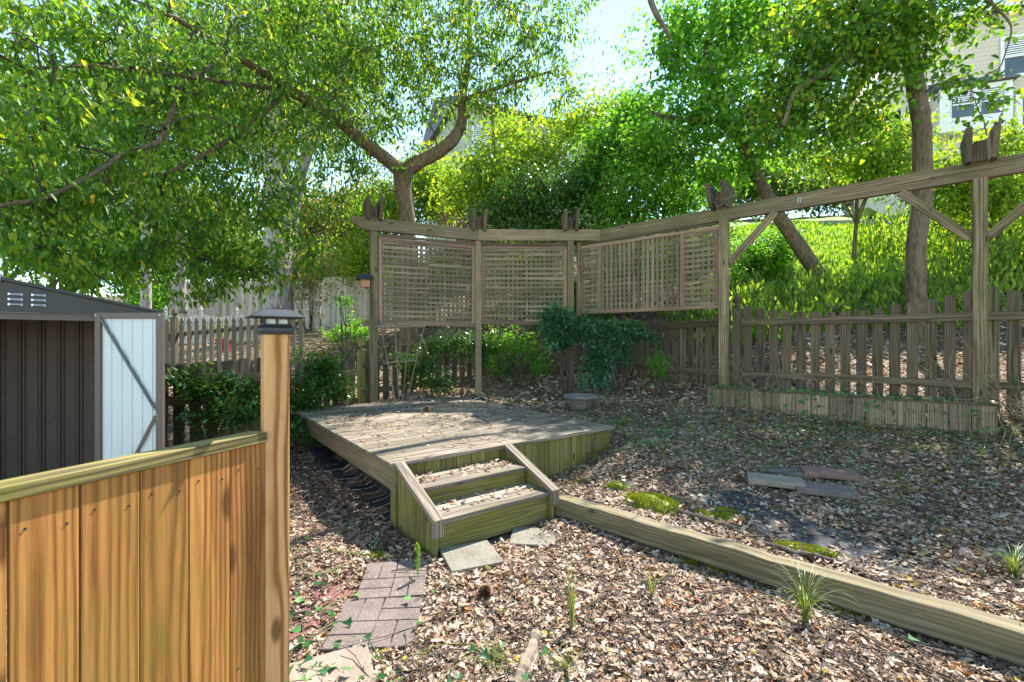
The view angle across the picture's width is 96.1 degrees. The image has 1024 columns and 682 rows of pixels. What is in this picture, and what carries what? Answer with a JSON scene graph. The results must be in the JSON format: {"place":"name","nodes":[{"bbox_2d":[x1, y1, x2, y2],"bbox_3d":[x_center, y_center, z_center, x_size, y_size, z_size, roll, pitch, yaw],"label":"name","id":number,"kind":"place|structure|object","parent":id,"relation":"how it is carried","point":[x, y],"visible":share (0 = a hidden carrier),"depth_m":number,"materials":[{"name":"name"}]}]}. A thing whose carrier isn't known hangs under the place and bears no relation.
{"place":"outdoors","nodes":[
{"label":"outdoors","id":0,"kind":"place"},
{"bbox_2d":[0,0,1004,296],"label":"sky","id":1,"kind":"structure","parent":0,"point":[614,13],"materials":[{"name":"white"}]},
{"bbox_2d":[6,215,1023,681],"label":"ground","id":2,"kind":"structure","parent":0,"point":[366,477],"depth_m":4.57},
{"bbox_2d":[0,44,138,290],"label":"background tree","id":3,"kind":"object","parent":2,"relation":"on","point":[5,149],"visible":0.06,"depth_m":23.22,"materials":[{"name":"green plant"}]},
{"bbox_2d":[0,274,164,513],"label":"garden shed","id":4,"kind":"structure","parent":2,"relation":"on","point":[82,378],"depth_m":3.84,"materials":[{"name":"metal"}]},
{"bbox_2d":[94,313,164,461],"bbox_3d":[-2.610,0.614,3.138,0.460,1.612,0.034,0,0,0],"label":"door","id":5,"kind":"structure","parent":4,"relation":"in","point":[129,348],"depth_m":3.14,"materials":[{"name":"metal"}]},
{"bbox_2d":[0,0,259,308],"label":"pine tree","id":6,"kind":"object","parent":2,"relation":"on","point":[147,303],"visible":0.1,"depth_m":14.87,"materials":[{"name":"green plant"}]},
{"bbox_2d":[0,334,288,681],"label":"board fence","id":7,"kind":"object","parent":2,"relation":"on","point":[169,564],"visible":0.96,"depth_m":1.41,"materials":[{"name":"brown wood"}]},
{"bbox_2d":[245,308,305,334],"bbox_3d":[-0.934,-0.075,1.812,0.190,0.101,0.190,0,0,-37],"label":"post cap light","id":8,"kind":"object","parent":7,"relation":"on","point":[274,321],"visible":0.99,"depth_m":1.77,"materials":[{"name":"metal"}]},
{"bbox_2d":[88,208,219,317],"bbox_3d":[-16.616,-3.569,20.780,5.868,6.623,5.337,0,0,0],"label":"background tree","id":9,"kind":"object","parent":2,"relation":"on","point":[160,303],"visible":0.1,"depth_m":19.88,"materials":[{"name":"green plant"}]},
{"bbox_2d":[134,167,263,283],"bbox_3d":[-14.992,-5.315,23.630,11.686,8.060,7.491,0,0,18],"label":"background tree","id":10,"kind":"object","parent":2,"relation":"on","point":[250,240],"visible":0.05,"depth_m":22.53,"materials":[{"name":"green plant"}]},
{"bbox_2d":[105,0,304,312],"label":"pine tree","id":11,"kind":"object","parent":2,"relation":"on","point":[182,287],"visible":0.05,"depth_m":16.91,"materials":[{"name":"green plant"}]},
{"bbox_2d":[163,305,259,343],"bbox_3d":[-8.898,-0.355,14.002,2.860,1.410,0.109,0,0,-21],"label":"white picket fence","id":12,"kind":"object","parent":2,"relation":"on","point":[200,315],"visible":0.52,"depth_m":13.89,"materials":[{"name":"paint"}]},
{"bbox_2d":[207,315,233,352],"bbox_3d":[-6.624,-0.168,10.503,0.687,0.893,0.751,0,0,0],"label":"flower pot","id":13,"kind":"object","parent":2,"relation":"on","point":[215,340],"visible":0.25,"depth_m":10.39,"materials":[{"name":"red ceramic"}]},
{"bbox_2d":[165,353,292,441],"bbox_3d":[-2.815,0.777,4.538,1.202,1.343,0.750,0,0,-21],"label":"shrub","id":14,"kind":"object","parent":2,"relation":"on","point":[186,387],"visible":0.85,"depth_m":4.43,"materials":[{"name":"green plant"}]},
{"bbox_2d":[165,302,305,372],"bbox_3d":[-5.381,0.065,8.928,2.747,1.670,0.128,0,0,-1],"label":"gothic picket fence","id":15,"kind":"object","parent":2,"relation":"on","point":[175,333],"visible":0.61,"depth_m":8.89,"materials":[{"name":"wood"}]},
{"bbox_2d":[169,281,320,328],"bbox_3d":[-10.475,-1.359,18.021,5.917,2.015,0.077,0,0,0],"label":"privacy fence","id":16,"kind":"object","parent":2,"relation":"on","point":[228,308],"visible":0.2,"depth_m":17.99,"materials":[{"name":"wood"}]},
{"bbox_2d":[114,0,443,330],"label":"pine tree","id":17,"kind":"object","parent":2,"relation":"on","point":[285,301],"visible":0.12,"depth_m":13.80,"materials":[{"name":"green plant"}]},
{"bbox_2d":[289,576,315,603],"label":"red paver","id":18,"kind":"object","parent":2,"relation":"on","point":[293,594],"visible":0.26,"depth_m":2.56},
{"bbox_2d":[0,0,616,351],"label":"broadleaf tree","id":19,"kind":"object","parent":2,"relation":"on","point":[25,252],"visible":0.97,"depth_m":6.53,"materials":[{"name":"green plant"}]},
{"bbox_2d":[291,79,331,277],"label":"forked pine","id":20,"kind":"object","parent":2,"relation":"on","point":[304,167],"visible":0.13,"depth_m":14.48,"materials":[{"name":"plant"}]},
{"bbox_2d":[289,614,335,651],"bbox_3d":[-0.997,1.398,2.167,0.300,0.020,0.280,0,0,-18],"label":"red paver","id":21,"kind":"object","parent":2,"relation":"on","point":[292,635],"visible":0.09,"depth_m":2.21,"materials":[{"name":"brick"}]},
{"bbox_2d":[289,235,354,335],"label":"shrub","id":22,"kind":"object","parent":2,"relation":"on","point":[310,285],"visible":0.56,"depth_m":14.42,"materials":[{"name":"green plant"}]},
{"bbox_2d":[207,305,446,365],"bbox_3d":[-3.956,-0.361,12.331,5.308,1.739,6.653,0,0,0],"label":"brushwood","id":23,"kind":"object","parent":2,"relation":"on","point":[315,341],"visible":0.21,"depth_m":10.74,"materials":[{"name":"plant"}]},
{"bbox_2d":[289,340,367,452],"bbox_3d":[-2.611,0.664,6.032,1.227,1.357,1.635,0,0,0],"label":"shrub","id":24,"kind":"object","parent":2,"relation":"on","point":[324,366],"visible":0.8,"depth_m":6.09,"materials":[{"name":"green plant"}]},
{"bbox_2d":[303,578,358,616],"bbox_3d":[-0.988,1.398,2.521,0.300,0.020,0.280,0,0,-37],"label":"red paver","id":25,"kind":"object","parent":2,"relation":"on","point":[346,591],"visible":0.21,"depth_m":2.52,"materials":[{"name":"brick"}]},
{"bbox_2d":[289,643,375,681],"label":"concrete paver","id":26,"kind":"object","parent":2,"relation":"on","point":[345,657],"visible":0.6,"depth_m":1.91,"materials":[{"name":"concrete"}]},
{"bbox_2d":[291,161,388,287],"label":"background tree","id":27,"kind":"object","parent":2,"relation":"on","point":[310,228],"visible":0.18,"depth_m":19.14,"materials":[{"name":"green plant"}]},
{"bbox_2d":[328,294,364,376],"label":"shrub","id":28,"kind":"object","parent":2,"relation":"on","point":[351,322],"visible":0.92,"depth_m":8.01,"materials":[{"name":"green plant"}]},
{"bbox_2d":[319,322,377,361],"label":"shrub","id":29,"kind":"object","parent":2,"relation":"on","point":[335,339],"visible":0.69,"depth_m":8.93,"materials":[{"name":"green plant"}]},
{"bbox_2d":[309,446,390,521],"bbox_3d":[-1.511,1.201,4.757,0.580,0.434,2.800,0,0,-37],"label":"bank fabric","id":30,"kind":"object","parent":2,"relation":"on","point":[324,456],"visible":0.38,"depth_m":4.69,"materials":[{"name":"fabric"}]},
{"bbox_2d":[321,274,391,329],"bbox_3d":[-5.683,-1.352,16.674,4.124,2.202,0.070,0,0,34],"label":"privacy fence","id":31,"kind":"object","parent":2,"relation":"on","point":[332,312],"visible":0.26,"depth_m":16.99,"materials":[{"name":"wood"}]},
{"bbox_2d":[321,597,422,654],"bbox_3d":[-0.658,1.381,2.236,0.394,0.048,0.394,0,0,-3],"label":"brick paver","id":32,"kind":"object","parent":2,"relation":"on","point":[397,615],"visible":0.83,"depth_m":2.21,"materials":[{"name":"brick"}]},
{"bbox_2d":[362,550,395,560],"bbox_3d":[-0.853,1.372,2.942,0.257,0.055,0.120,0,0,-7],"label":"moss patch","id":33,"kind":"object","parent":2,"relation":"on","point":[375,555],"visible":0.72,"depth_m":2.92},
{"bbox_2d":[355,560,427,601],"bbox_3d":[-0.675,1.374,2.630,0.354,0.043,0.394,0,0,-7],"label":"brick paver","id":34,"kind":"object","parent":2,"relation":"on","point":[380,581],"visible":0.92,"depth_m":2.59,"materials":[{"name":"brick"}]},
{"bbox_2d":[312,136,475,312],"bbox_3d":[-4.222,-4.123,17.004,6.955,6.859,4.061,0,0,0],"label":"background tree","id":35,"kind":"object","parent":2,"relation":"on","point":[358,262],"visible":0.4,"depth_m":16.39,"materials":[{"name":"green plant"}]},
{"bbox_2d":[353,237,468,328],"bbox_3d":[-2.355,-1.455,11.554,3.181,2.521,1.914,0,0,0],"label":"shrub","id":36,"kind":"object","parent":2,"relation":"on","point":[424,285],"visible":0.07,"depth_m":11.48,"materials":[{"name":"green plant"}]},
{"bbox_2d":[414,542,420,574],"bbox_3d":[-0.536,1.267,2.618,0.048,0.248,0.042,0,0,-42],"label":"weed sprout","id":37,"kind":"object","parent":2,"relation":"on","point":[418,547],"visible":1,"depth_m":2.62,"materials":[{"name":"green plant"}]},
{"bbox_2d":[379,326,518,397],"bbox_3d":[-1.000,0.348,7.443,2.293,1.352,0.714,0,0,-16],"label":"shrub","id":38,"kind":"object","parent":2,"relation":"on","point":[447,345],"visible":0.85,"depth_m":7.38,"materials":[{"name":"green plant"}]},
{"bbox_2d":[293,396,614,530],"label":"deck","id":39,"kind":"structure","parent":2,"relation":"on","point":[549,451],"depth_m":4.48,"materials":[{"name":"wood"}]},
{"bbox_2d":[374,319,425,400],"bbox_3d":[-1.651,0.290,6.808,0.751,1.224,0.022,0,0,-25],"label":"fan trellis","id":40,"kind":"object","parent":39,"relation":"on","point":[396,361],"visible":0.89,"depth_m":6.80,"materials":[{"name":"brown wood"}]},
{"bbox_2d":[442,198,488,262],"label":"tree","id":41,"kind":"object","parent":2,"relation":"on","point":[457,225],"visible":0.13,"depth_m":15.97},
{"bbox_2d":[439,540,503,573],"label":"paving slab","id":42,"kind":"structure","parent":2,"relation":"on","point":[465,557],"depth_m":2.85,"materials":[{"name":"concrete"}]},
{"bbox_2d":[394,444,559,559],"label":"porch steps","id":43,"kind":"structure","parent":2,"relation":"on","point":[428,524],"depth_m":3.30,"materials":[{"name":"brown wood"}]},
{"bbox_2d":[466,632,517,677],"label":"grass clump","id":44,"kind":"object","parent":2,"relation":"on","point":[493,658],"visible":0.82,"depth_m":1.98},
{"bbox_2d":[437,241,576,319],"bbox_3d":[0.044,-1.482,10.710,3.662,2.098,1.818,0,0,0],"label":"shrub","id":45,"kind":"object","parent":2,"relation":"on","point":[519,275],"visible":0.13,"depth_m":10.56,"materials":[{"name":"green plant"}]},
{"bbox_2d":[6,338,1023,681],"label":"fallen leaves","id":46,"kind":"object","parent":2,"relation":"on","point":[690,603],"visible":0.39,"depth_m":2.64,"materials":[{"name":"brown plant"}]},
{"bbox_2d":[478,583,492,597],"bbox_3d":[-0.142,1.332,2.452,0.082,0.072,0.082,0,0,0],"label":"pine cone","id":47,"kind":"object","parent":46,"relation":"on","point":[483,587],"visible":1,"depth_m":2.44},
{"bbox_2d":[6,364,1023,681],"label":"twigs","id":48,"kind":"object","parent":2,"relation":"on","point":[828,638],"visible":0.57,"depth_m":2.39,"materials":[{"name":"wood"}]},
{"bbox_2d":[6,402,1023,681],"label":"leaf crumbs","id":49,"kind":"object","parent":2,"relation":"on","point":[668,662],"visible":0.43,"depth_m":2.38,"materials":[{"name":"plant"}]},
{"bbox_2d":[482,317,555,388],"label":"shrub","id":50,"kind":"object","parent":2,"relation":"on","point":[537,367],"visible":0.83,"depth_m":7.65,"materials":[{"name":"green plant"}]},
{"bbox_2d":[420,96,626,263],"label":"house","id":51,"kind":"structure","parent":2,"relation":"on","point":[428,135],"depth_m":22.02,"materials":[{"name":"grey"}]},
{"bbox_2d":[471,124,491,162],"bbox_3d":[-1.399,-9.200,21.435,1.040,1.640,0.080,0,0,-25],"label":"window","id":52,"kind":"structure","parent":51,"relation":"in","point":[475,133],"depth_m":21.32,"materials":[{"name":"white paint"}]},
{"bbox_2d":[509,629,546,681],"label":"log","id":53,"kind":"object","parent":2,"relation":"on","point":[529,656],"visible":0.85,"depth_m":1.98,"materials":[{"name":"brown wood"}]},
{"bbox_2d":[414,64,646,295],"bbox_3d":[0.720,-4.861,14.132,7.905,7.123,4.294,0,0,-13],"label":"background tree","id":54,"kind":"object","parent":2,"relation":"on","point":[495,156],"visible":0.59,"depth_m":13.54,"materials":[{"name":"green plant"}]},
{"bbox_2d":[509,527,555,548],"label":"paving slab","id":55,"kind":"structure","parent":2,"relation":"on","point":[521,536],"depth_m":3.16,"materials":[{"name":"concrete"}]},
{"bbox_2d":[447,137,635,276],"bbox_3d":[1.349,-3.283,12.139,5.965,4.051,3.107,0,0,0],"label":"background tree","id":56,"kind":"object","parent":2,"relation":"on","point":[536,206],"visible":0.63,"depth_m":11.79,"materials":[{"name":"green plant"}]},
{"bbox_2d":[493,271,632,328],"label":"shrub","id":57,"kind":"object","parent":2,"relation":"on","point":[575,299],"visible":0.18,"depth_m":9.70,"materials":[{"name":"green plant"}]},
{"bbox_2d":[537,644,588,677],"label":"grass clump","id":58,"kind":"object","parent":2,"relation":"on","point":[567,658],"visible":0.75,"depth_m":1.96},
{"bbox_2d":[564,558,576,633],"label":"grass clump","id":59,"kind":"object","parent":2,"relation":"on","point":[571,606],"visible":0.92,"depth_m":2.18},
{"bbox_2d":[530,296,616,399],"bbox_3d":[0.909,0.120,6.902,1.290,1.609,0.794,0,0,0],"label":"shrub","id":60,"kind":"object","parent":2,"relation":"on","point":[560,326],"visible":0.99,"depth_m":6.83,"materials":[{"name":"green plant"}]},
{"bbox_2d":[564,393,597,408],"bbox_3d":[0.914,0.807,6.147,0.456,0.174,0.456,0,0,0],"label":"stone basin","id":61,"kind":"object","parent":2,"relation":"on","point":[580,400],"visible":0.98,"depth_m":6.02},
{"bbox_2d":[165,285,1023,447],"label":"picket fence","id":62,"kind":"object","parent":2,"relation":"on","point":[1013,315],"visible":0.41,"depth_m":5.65,"materials":[{"name":"brown wood"}]},
{"bbox_2d":[168,226,1023,422],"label":"fallen leaves","id":63,"kind":"object","parent":2,"relation":"on","point":[903,352],"visible":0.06,"depth_m":7.36,"materials":[{"name":"brown plant"}]},
{"bbox_2d":[574,316,662,393],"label":"shrub","id":64,"kind":"object","parent":2,"relation":"on","point":[597,358],"visible":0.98,"depth_m":6.85,"materials":[{"name":"green plant"}]},
{"bbox_2d":[599,481,642,491],"bbox_3d":[0.895,1.203,3.818,0.433,0.058,0.186,0,0,-11],"label":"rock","id":65,"kind":"object","parent":2,"relation":"on","point":[631,483],"visible":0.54,"depth_m":3.80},
{"bbox_2d":[601,481,629,489],"bbox_3d":[0.858,1.192,3.792,0.266,0.073,0.140,0,0,21],"label":"moss patch","id":66,"kind":"object","parent":65,"relation":"on","point":[617,485],"visible":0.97,"depth_m":3.76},
{"bbox_2d":[574,237,675,316],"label":"shrub","id":67,"kind":"object","parent":2,"relation":"on","point":[630,313],"visible":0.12,"depth_m":9.91,"materials":[{"name":"green plant"}]},
{"bbox_2d":[560,50,739,264],"bbox_3d":[3.214,-4.172,11.620,4.661,5.958,3.473,0,0,0],"label":"background tree","id":68,"kind":"object","parent":2,"relation":"on","point":[613,208],"visible":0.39,"depth_m":11.31,"materials":[{"name":"green plant"}]},
{"bbox_2d":[642,568,660,602],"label":"grass clump","id":69,"kind":"object","parent":2,"relation":"on","point":[651,588],"visible":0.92,"depth_m":2.43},
{"bbox_2d":[619,492,689,516],"bbox_3d":[1.056,1.194,3.457,0.642,0.101,0.376,0,0,37],"label":"moss patch","id":70,"kind":"object","parent":2,"relation":"on","point":[664,504],"visible":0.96,"depth_m":3.37,"materials":[{"name":"plant"}]},
{"bbox_2d":[377,523,938,681],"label":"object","id":71,"kind":"structure","parent":2,"relation":"on","point":[626,624],"depth_m":2.22,"materials":[{"name":"plant"}]},
{"bbox_2d":[645,346,675,398],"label":"shrub","id":72,"kind":"object","parent":2,"relation":"on","point":[656,364],"visible":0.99,"depth_m":6.57,"materials":[{"name":"green plant"}]},
{"bbox_2d":[626,467,695,477],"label":"branch","id":73,"kind":"object","parent":2,"relation":"on","point":[628,476],"visible":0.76,"depth_m":3.99,"materials":[{"name":"brown plant"}]},
{"bbox_2d":[351,121,1023,402],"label":"pergola","id":74,"kind":"object","parent":2,"relation":"on","point":[982,168],"visible":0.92,"depth_m":6.73,"materials":[{"name":"brown wood"}]},
{"bbox_2d":[356,273,372,287],"bbox_3d":[-2.124,-0.873,6.632,0.210,0.196,0.210,0,0,-25],"label":"birdhouse","id":75,"kind":"object","parent":74,"relation":"attached to","point":[364,279],"visible":0.98,"depth_m":6.58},
{"bbox_2d":[673,160,1023,454],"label":"dry vines","id":76,"kind":"object","parent":74,"relation":"hanging from","point":[1020,406],"visible":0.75,"depth_m":4.67,"materials":[{"name":"plant"}]},
{"bbox_2d":[627,210,753,297],"bbox_3d":[3.821,-1.838,10.139,3.149,2.426,1.909,0,0,0],"label":"shrub","id":77,"kind":"object","parent":2,"relation":"on","point":[733,269],"visible":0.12,"depth_m":9.95,"materials":[{"name":"green plant"}]},
{"bbox_2d":[701,565,726,574],"bbox_3d":[1.228,1.305,2.750,0.209,0.176,0.151,0,0,-10],"label":"moss patch","id":78,"kind":"object","parent":2,"relation":"on","point":[723,571],"visible":0.24,"depth_m":2.73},
{"bbox_2d":[582,0,850,282],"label":"leaning tree","id":79,"kind":"object","parent":2,"relation":"on","point":[686,28],"visible":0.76,"depth_m":9.78,"materials":[{"name":"green plant"}]},
{"bbox_2d":[647,0,670,39],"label":"branch","id":80,"kind":"object","parent":79,"relation":"hanging from","point":[655,12],"visible":1,"depth_m":8.47,"materials":[{"name":"brown plant"}]},
{"bbox_2d":[689,506,743,521],"bbox_3d":[1.452,1.207,3.229,0.408,0.061,0.273,0,0,17],"label":"moss patch","id":81,"kind":"object","parent":2,"relation":"on","point":[726,516],"visible":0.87,"depth_m":3.19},
{"bbox_2d":[686,491,798,518],"bbox_3d":[1.674,1.206,3.430,0.795,0.042,0.506,0,0,18],"label":"landscape fabric","id":82,"kind":"object","parent":2,"relation":"on","point":[741,496],"visible":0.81,"depth_m":3.41,"materials":[{"name":"fabric"}]},
{"bbox_2d":[685,137,853,220],"bbox_3d":[16.368,-9.442,27.150,15.310,6.335,8.255,0,0,0],"label":"background tree","id":83,"kind":"object","parent":2,"relation":"on","point":[779,189],"visible":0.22,"depth_m":26.18,"materials":[{"name":"green plant"}]},
{"bbox_2d":[729,213,813,285],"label":"shrub","id":84,"kind":"object","parent":2,"relation":"on","point":[759,251],"visible":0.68,"depth_m":10.35,"materials":[{"name":"green plant"}]},
{"bbox_2d":[747,472,805,488],"bbox_3d":[2.130,1.132,3.723,0.400,0.045,0.220,0,0,25],"label":"concrete paver","id":85,"kind":"object","parent":2,"relation":"on","point":[779,481],"visible":0.91,"depth_m":3.68,"materials":[{"name":"concrete"}]},
{"bbox_2d":[677,508,876,580],"bbox_3d":[1.529,1.211,2.805,0.122,0.068,1.154,0,0,-39],"label":"root","id":86,"kind":"object","parent":2,"relation":"on","point":[786,550],"visible":0.75,"depth_m":2.67,"materials":[{"name":"brown plant"}]},
{"bbox_2d":[757,464,812,479],"bbox_3d":[2.375,1.145,4.019,0.400,0.045,0.220,0,0,22],"label":"concrete paver","id":87,"kind":"object","parent":2,"relation":"on","point":[798,473],"visible":0.47,"depth_m":3.97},
{"bbox_2d":[554,493,1023,666],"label":"landscape timber","id":88,"kind":"object","parent":2,"relation":"on","point":[964,626],"visible":0.92,"depth_m":2.34,"materials":[{"name":"wood"}]},
{"bbox_2d":[760,538,849,559],"bbox_3d":[1.713,1.217,2.683,0.500,0.057,0.199,0,0,20],"label":"moss patch","id":89,"kind":"object","parent":2,"relation":"on","point":[811,548],"visible":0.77,"depth_m":2.68,"materials":[{"name":"plant"}]},
{"bbox_2d":[759,559,856,626],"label":"grass clump","id":90,"kind":"object","parent":2,"relation":"on","point":[805,605],"visible":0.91,"depth_m":2.20,"materials":[{"name":"plant"}]},
{"bbox_2d":[701,507,915,556],"bbox_3d":[1.833,1.213,2.963,1.257,0.056,0.477,0,0,31],"label":"landscape fabric","id":91,"kind":"object","parent":2,"relation":"on","point":[813,528],"visible":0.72,"depth_m":2.92,"materials":[{"name":"fabric"}]},
{"bbox_2d":[771,585,867,621],"bbox_3d":[1.619,1.302,2.387,0.526,0.160,0.165,0,0,36],"label":"moss patch","id":92,"kind":"object","parent":2,"relation":"on","point":[854,614],"visible":0.14,"depth_m":2.32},
{"bbox_2d":[795,481,859,499],"bbox_3d":[2.408,1.147,3.546,0.400,0.045,0.220,0,0,21],"label":"concrete paver","id":93,"kind":"object","parent":2,"relation":"on","point":[831,490],"visible":0.77,"depth_m":3.48,"materials":[{"name":"concrete"}]},
{"bbox_2d":[799,465,861,481],"bbox_3d":[2.686,1.119,3.891,0.400,0.045,0.220,0,0,22],"label":"concrete paver","id":94,"kind":"object","parent":2,"relation":"on","point":[828,473],"visible":0.88,"depth_m":3.83,"materials":[{"name":"concrete"}]},
{"bbox_2d":[771,219,904,225],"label":"retaining wall","id":95,"kind":"structure","parent":2,"relation":"on","point":[834,222],"depth_m":13.98,"materials":[{"name":"stone"}]},
{"bbox_2d":[655,199,1023,350],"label":"drooping plants","id":96,"kind":"object","parent":2,"relation":"on","point":[946,252],"visible":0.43,"depth_m":8.86,"materials":[{"name":"green plant"}]},
{"bbox_2d":[706,386,998,436],"bbox_3d":[3.741,0.801,5.395,2.682,0.410,0.425,0,0,40],"label":"planter box","id":97,"kind":"object","parent":2,"relation":"on","point":[903,415],"visible":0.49,"depth_m":4.99,"materials":[{"name":"brown wood"}]},
{"bbox_2d":[709,384,996,434],"bbox_3d":[3.651,0.746,5.288,2.686,0.385,0.434,0,0,41],"label":"planter ivy","id":98,"kind":"object","parent":97,"relation":"on","point":[853,393],"visible":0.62,"depth_m":5.12,"materials":[{"name":"green plant"}]},
{"bbox_2d":[794,534,922,579],"bbox_3d":[1.981,1.226,2.668,0.643,0.058,0.669,0,0,0],"label":"landscape fabric","id":99,"kind":"object","parent":2,"relation":"on","point":[824,541],"visible":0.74,"depth_m":2.67,"materials":[{"name":"fabric"}]},
{"bbox_2d":[705,0,1023,345],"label":"broadleaf tree","id":100,"kind":"object","parent":2,"relation":"on","point":[863,37],"visible":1,"depth_m":6.98,"materials":[{"name":"green plant"}]},
{"bbox_2d":[764,72,972,259],"bbox_3d":[7.961,-3.924,10.576,4.021,4.188,3.049,0,0,19],"label":"background tree","id":101,"kind":"object","parent":2,"relation":"on","point":[875,162],"visible":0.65,"depth_m":10.34,"materials":[{"name":"green plant"}]},
{"bbox_2d":[840,0,1023,217],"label":"house","id":102,"kind":"structure","parent":2,"relation":"on","point":[983,52],"depth_m":19.28,"materials":[{"name":"beige"}]},
{"bbox_2d":[928,73,1020,137],"bbox_3d":[19.407,-10.029,19.373,2.700,2.380,0.780,0,0,19],"label":"bay window","id":103,"kind":"structure","parent":102,"relation":"in","point":[945,123],"depth_m":19.25,"materials":[{"name":"white paint"}]},
{"bbox_2d":[1000,33,1023,76],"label":"window","id":104,"kind":"structure","parent":102,"relation":"in","point":[1014,57],"depth_m":19.17,"materials":[{"name":"white paint"}]},
{"bbox_2d":[1015,93,1023,140],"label":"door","id":105,"kind":"structure","parent":102,"relation":"in","point":[1021,101],"depth_m":19.09,"materials":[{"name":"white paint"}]},
{"bbox_2d":[873,98,1023,272],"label":"background tree","id":106,"kind":"object","parent":2,"relation":"on","point":[951,199],"visible":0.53,"depth_m":8.72,"materials":[{"name":"green plant"}]},
{"bbox_2d":[978,535,1023,577],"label":"grass clump","id":107,"kind":"object","parent":2,"relation":"on","point":[1013,564],"visible":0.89,"depth_m":2.38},
{"bbox_2d":[289,368,1023,681],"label":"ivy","id":108,"kind":"object","parent":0,"point":[348,622],"depth_m":4.35,"materials":[{"name":"plant"}]},
{"bbox_2d":[715,212,909,231],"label":"lawn","id":109,"kind":"structure","parent":0,"point":[833,218],"depth_m":19.79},
{"bbox_2d":[635,205,1015,313],"bbox_3d":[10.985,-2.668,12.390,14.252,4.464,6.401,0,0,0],"label":"grass","id":110,"kind":"structure","parent":0,"point":[812,225],"depth_m":11.82,"materials":[{"name":"green plant"}]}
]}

